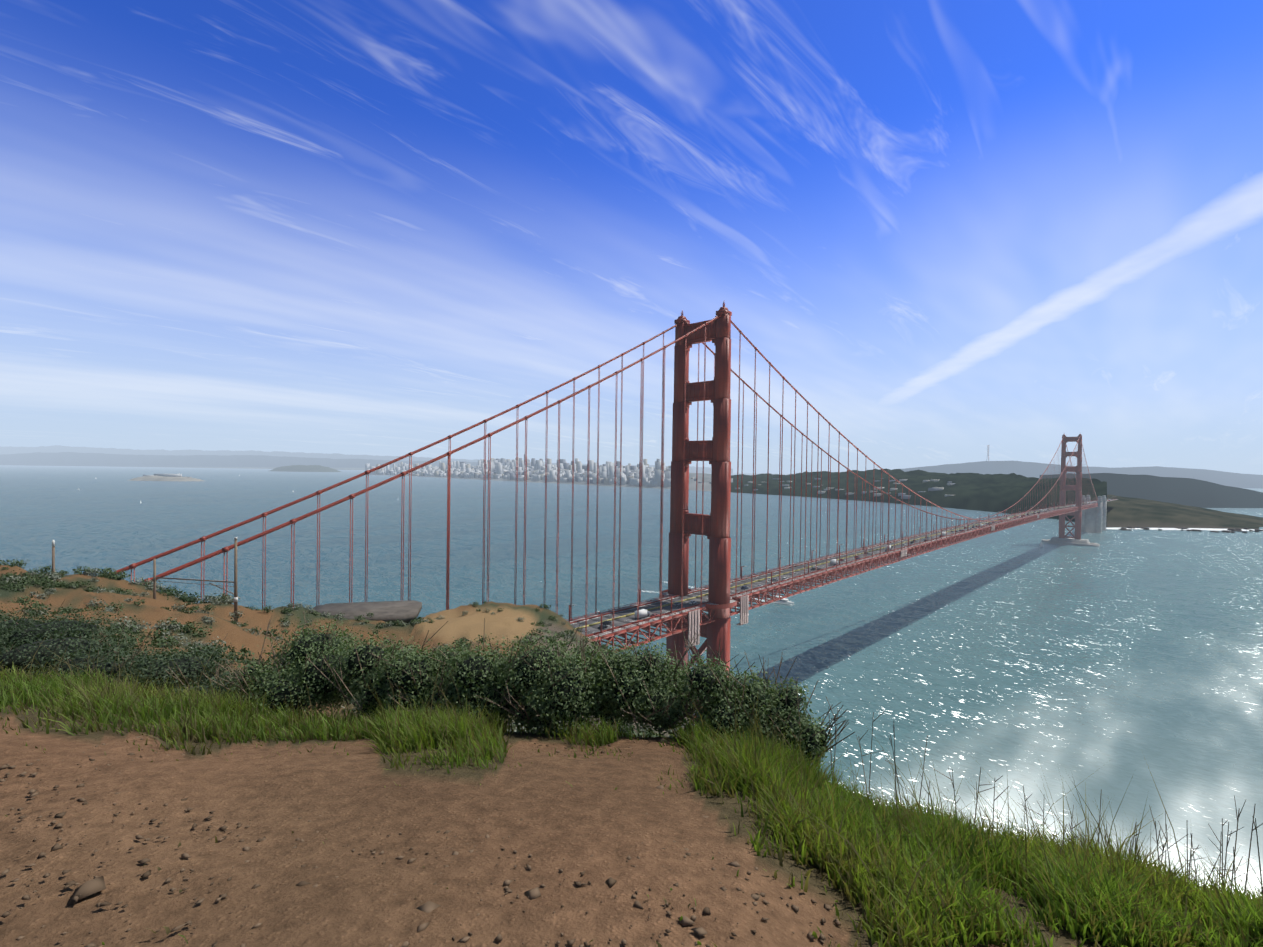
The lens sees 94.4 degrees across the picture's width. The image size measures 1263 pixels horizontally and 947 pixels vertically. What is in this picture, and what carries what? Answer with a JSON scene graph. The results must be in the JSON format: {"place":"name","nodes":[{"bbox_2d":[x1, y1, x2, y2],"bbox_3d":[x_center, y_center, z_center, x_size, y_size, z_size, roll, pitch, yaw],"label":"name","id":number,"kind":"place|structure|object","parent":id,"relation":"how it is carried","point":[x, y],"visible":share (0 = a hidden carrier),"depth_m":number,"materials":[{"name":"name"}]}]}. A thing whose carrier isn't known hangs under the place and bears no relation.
{"place":"outdoors","nodes":[
{"label":"outdoors","id":0,"kind":"place"},
{"bbox_2d":[107,466,380,469],"bbox_3d":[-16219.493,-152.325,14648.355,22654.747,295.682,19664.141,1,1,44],"label":"distant shoreline","id":1,"kind":"structure","parent":0,"point":[264,468],"depth_m":14734.97,"materials":[{"name":"grey"}]},
{"bbox_2d":[0,452,584,467],"bbox_3d":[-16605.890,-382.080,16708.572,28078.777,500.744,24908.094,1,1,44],"label":"distant hills","id":2,"kind":"structure","parent":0,"point":[67,459],"depth_m":16274.42,"materials":[{"name":"grey"}]},
{"bbox_2d":[0,445,732,473],"bbox_3d":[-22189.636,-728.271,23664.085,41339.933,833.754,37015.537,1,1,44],"label":"bay hills","id":3,"kind":"structure","parent":0,"point":[49,449],"depth_m":23676.37,"materials":[{"name":"grey"}]},
{"bbox_2d":[384,473,732,490],"bbox_3d":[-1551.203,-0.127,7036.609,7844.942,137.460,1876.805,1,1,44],"label":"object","id":4,"kind":"object","parent":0,"point":[707,485],"visible":0.06,"depth_m":4798.76,"materials":[{"name":"grey"}]},
{"bbox_2d":[143,458,670,486],"bbox_3d":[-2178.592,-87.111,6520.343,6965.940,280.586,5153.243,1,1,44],"label":"city","id":5,"kind":"object","parent":4,"relation":"on","point":[496,465],"visible":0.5,"depth_m":5628.66,"materials":[{"name":"grey"}]},
{"bbox_2d":[383,454,954,498],"bbox_3d":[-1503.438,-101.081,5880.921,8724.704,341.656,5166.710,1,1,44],"label":"city","id":6,"kind":"object","parent":4,"relation":"on","point":[533,462],"visible":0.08,"depth_m":5669.31,"materials":[{"name":"grey"}]},
{"bbox_2d":[187,457,952,496],"bbox_3d":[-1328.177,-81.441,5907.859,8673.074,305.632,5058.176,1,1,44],"label":"city","id":7,"kind":"object","parent":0,"point":[443,468],"visible":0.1,"depth_m":5475.66,"materials":[{"name":"grey"}]},
{"bbox_2d":[0,565,1251,946],"bbox_3d":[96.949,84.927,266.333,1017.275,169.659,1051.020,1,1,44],"label":"dirt ground","id":8,"kind":"structure","parent":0,"point":[364,899],"depth_m":3.16,"materials":[{"name":"brown soil"}]},
{"bbox_2d":[52,539,237,622],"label":"timber poles","id":9,"kind":"object","parent":8,"relation":"on","point":[235,582],"visible":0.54,"depth_m":65.47,"materials":[{"name":"brown wood"}]},
{"bbox_2d":[52,537,237,601],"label":"post caps","id":10,"kind":"object","parent":9,"relation":"on","point":[235,598],"visible":0.98,"depth_m":64.56,"materials":[{"name":"grey"}]},
{"bbox_2d":[0,559,692,737],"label":"hill scrub","id":11,"kind":"object","parent":8,"relation":"on","point":[48,577],"visible":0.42,"depth_m":56.54,"materials":[{"name":"green plant"}]},
{"bbox_2d":[313,600,421,622],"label":"battery spencer","id":12,"kind":"object","parent":8,"relation":"on","point":[404,611],"visible":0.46,"depth_m":86.33,"materials":[{"name":"grey concrete"}]},
{"bbox_2d":[0,736,840,946],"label":"pebbles","id":13,"kind":"object","parent":8,"relation":"on","point":[95,884],"visible":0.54,"depth_m":2.67,"materials":[{"name":"brown stone"}]},
{"bbox_2d":[0,601,854,767],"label":"bushes","id":14,"kind":"object","parent":8,"relation":"on","point":[407,677],"visible":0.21,"depth_m":6.48,"materials":[{"name":"green plant"}]},
{"bbox_2d":[0,633,1262,946],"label":"grass","id":15,"kind":"structure","parent":8,"relation":"on","point":[924,877],"depth_m":4.19,"materials":[{"name":"green plant"}]},
{"bbox_2d":[779,678,1262,898],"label":"dry stalks","id":16,"kind":"object","parent":8,"relation":"on","point":[1191,848],"visible":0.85,"depth_m":5.10,"materials":[{"name":"brown"}]},
{"bbox_2d":[0,465,1262,898],"bbox_3d":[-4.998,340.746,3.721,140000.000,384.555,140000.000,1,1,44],"label":"sea","id":17,"kind":"structure","parent":0,"point":[1020,657],"depth_m":668.73,"materials":[{"name":"liquid"}]},
{"bbox_2d":[130,475,202,480],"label":"island","id":18,"kind":"structure","parent":17,"relation":"in","point":[157,478],"depth_m":4268.24,"materials":[{"name":"grey"}]},
{"bbox_2d":[270,465,340,471],"bbox_3d":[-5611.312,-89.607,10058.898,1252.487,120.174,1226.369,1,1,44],"label":"island","id":19,"kind":"structure","parent":17,"relation":"on","point":[305,468],"depth_m":9864.69,"materials":[{"name":"grey stone"}]},
{"bbox_2d":[78,474,1042,604],"bbox_3d":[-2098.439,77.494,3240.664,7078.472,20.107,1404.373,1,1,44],"label":"boats","id":20,"kind":"object","parent":17,"relation":"on","point":[792,603],"depth_m":646.60,"materials":[{"name":"white"}]},
{"bbox_2d":[637,581,764,601],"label":"wake","id":21,"kind":"object","parent":17,"relation":"on","point":[689,586],"visible":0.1,"depth_m":698.68,"materials":[{"name":"liquid"}]},
{"bbox_2d":[692,495,1106,725],"bbox_3d":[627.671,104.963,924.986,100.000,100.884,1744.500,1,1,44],"label":"pylon piers","id":22,"kind":"structure","parent":17,"relation":"in","point":[1093,520],"depth_m":1467.89,"materials":[{"name":"concrete"}]},
{"bbox_2d":[109,302,1115,724],"bbox_3d":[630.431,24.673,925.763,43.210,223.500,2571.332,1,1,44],"label":"suspension bridge","id":23,"kind":"structure","parent":22,"relation":"on","point":[715,530],"depth_m":301.66,"materials":[{"name":"red metal"}]},
{"bbox_2d":[572,497,1108,611],"bbox_3d":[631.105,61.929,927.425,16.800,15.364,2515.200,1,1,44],"label":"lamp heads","id":24,"kind":"object","parent":23,"relation":"on","point":[843,544],"visible":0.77,"depth_m":455.69,"materials":[{"name":"grey metal"}]},
{"bbox_2d":[572,499,1113,634],"bbox_3d":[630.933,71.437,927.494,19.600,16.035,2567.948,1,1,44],"label":"roadway","id":25,"kind":"structure","parent":23,"relation":"on","point":[623,621],"depth_m":347.51,"materials":[{"name":"grey asphalt"}]},
{"bbox_2d":[571,509,1043,633],"bbox_3d":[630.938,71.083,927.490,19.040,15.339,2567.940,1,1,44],"label":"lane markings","id":26,"kind":"object","parent":25,"relation":"on","point":[762,575],"visible":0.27,"depth_m":341.65,"materials":[{"name":"white paint"}]},
{"bbox_2d":[605,509,1056,627],"bbox_3d":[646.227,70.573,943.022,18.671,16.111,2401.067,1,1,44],"label":"tyres","id":27,"kind":"object","parent":25,"relation":"on","point":[794,573],"visible":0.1,"depth_m":370.27,"materials":[{"name":"black rubber"}]},
{"bbox_2d":[575,499,1108,628],"bbox_3d":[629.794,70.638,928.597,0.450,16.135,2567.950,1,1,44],"label":"median barrier","id":28,"kind":"object","parent":25,"relation":"on","point":[615,618],"visible":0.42,"depth_m":352.50,"materials":[{"name":"grey concrete"}]},
{"bbox_2d":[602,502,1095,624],"bbox_3d":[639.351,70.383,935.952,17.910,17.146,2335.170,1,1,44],"label":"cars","id":29,"kind":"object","parent":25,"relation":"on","point":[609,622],"visible":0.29,"depth_m":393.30,"materials":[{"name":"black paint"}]},
{"bbox_2d":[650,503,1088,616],"bbox_3d":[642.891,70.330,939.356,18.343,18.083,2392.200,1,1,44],"label":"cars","id":30,"kind":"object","parent":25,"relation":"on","point":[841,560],"visible":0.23,"depth_m":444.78,"materials":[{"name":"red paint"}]},
{"bbox_2d":[689,510,1051,603],"bbox_3d":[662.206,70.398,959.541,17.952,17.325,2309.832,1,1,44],"label":"cars","id":31,"kind":"object","parent":25,"relation":"on","point":[794,572],"visible":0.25,"depth_m":359.60,"materials":[{"name":"white paint"}]},
{"bbox_2d":[635,499,1109,617],"bbox_3d":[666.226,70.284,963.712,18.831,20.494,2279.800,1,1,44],"label":"truck boxes","id":32,"kind":"object","parent":25,"relation":"on","point":[642,612],"visible":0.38,"depth_m":413.88,"materials":[{"name":"white"}]},
{"bbox_2d":[765,506,1068,580],"bbox_3d":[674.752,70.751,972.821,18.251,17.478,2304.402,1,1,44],"label":"cars","id":33,"kind":"object","parent":25,"relation":"on","point":[870,554],"visible":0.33,"depth_m":488.50,"materials":[{"name":"white paint"}]},
{"bbox_2d":[570,499,1117,637],"bbox_3d":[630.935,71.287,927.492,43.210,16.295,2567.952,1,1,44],"label":"sidewalks","id":34,"kind":"structure","parent":23,"relation":"on","point":[654,619],"depth_m":338.00,"materials":[{"name":"concrete"}]},
{"bbox_2d":[599,499,1112,626],"bbox_3d":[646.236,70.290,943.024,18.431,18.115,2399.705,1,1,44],"label":"cars","id":35,"kind":"object","parent":23,"relation":"on","point":[835,564],"visible":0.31,"depth_m":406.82,"materials":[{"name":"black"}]},
{"bbox_2d":[686,515,1038,647],"bbox_3d":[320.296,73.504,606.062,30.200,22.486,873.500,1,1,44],"label":"tarps","id":36,"kind":"object","parent":23,"relation":"on","point":[693,622],"visible":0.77,"depth_m":287.13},
{"bbox_2d":[1106,528,1262,530],"bbox_3d":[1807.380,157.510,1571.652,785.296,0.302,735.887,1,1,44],"label":"surf","id":37,"kind":"structure","parent":17,"relation":"on","point":[1186,529],"depth_m":1605.19,"materials":[{"name":"white liquid"}]},
{"bbox_2d":[1118,526,1262,532],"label":"shore rocks","id":38,"kind":"object","parent":17,"relation":"on","point":[1225,531],"visible":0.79,"depth_m":1567.15,"materials":[{"name":"grey stone"}]},
{"bbox_2d":[0,0,1262,474],"label":"sky","id":39,"kind":"structure","parent":0,"point":[956,229],"materials":[{"name":"blue"}]},
{"bbox_2d":[731,469,1106,526],"bbox_3d":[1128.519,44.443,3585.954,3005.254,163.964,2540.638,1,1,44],"label":"wooded hill","id":40,"kind":"structure","parent":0,"point":[999,493],"depth_m":2733.90,"materials":[{"name":"green plant"}]},
{"bbox_2d":[901,461,1262,488],"bbox_3d":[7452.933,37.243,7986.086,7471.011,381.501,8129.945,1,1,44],"label":"hills","id":41,"kind":"structure","parent":0,"point":[1037,470],"depth_m":8122.32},
{"bbox_2d":[1040,473,1262,507],"bbox_3d":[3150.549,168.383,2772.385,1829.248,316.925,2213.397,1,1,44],"label":"hill","id":42,"kind":"structure","parent":0,"point":[1193,492],"depth_m":2845.60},
{"bbox_2d":[1107,494,1262,528],"bbox_3d":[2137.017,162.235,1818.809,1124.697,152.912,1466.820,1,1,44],"label":"san francisco bluffs","id":43,"kind":"structure","parent":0,"point":[1129,512],"depth_m":1789.74,"materials":[{"name":"green plant"}]}
]}

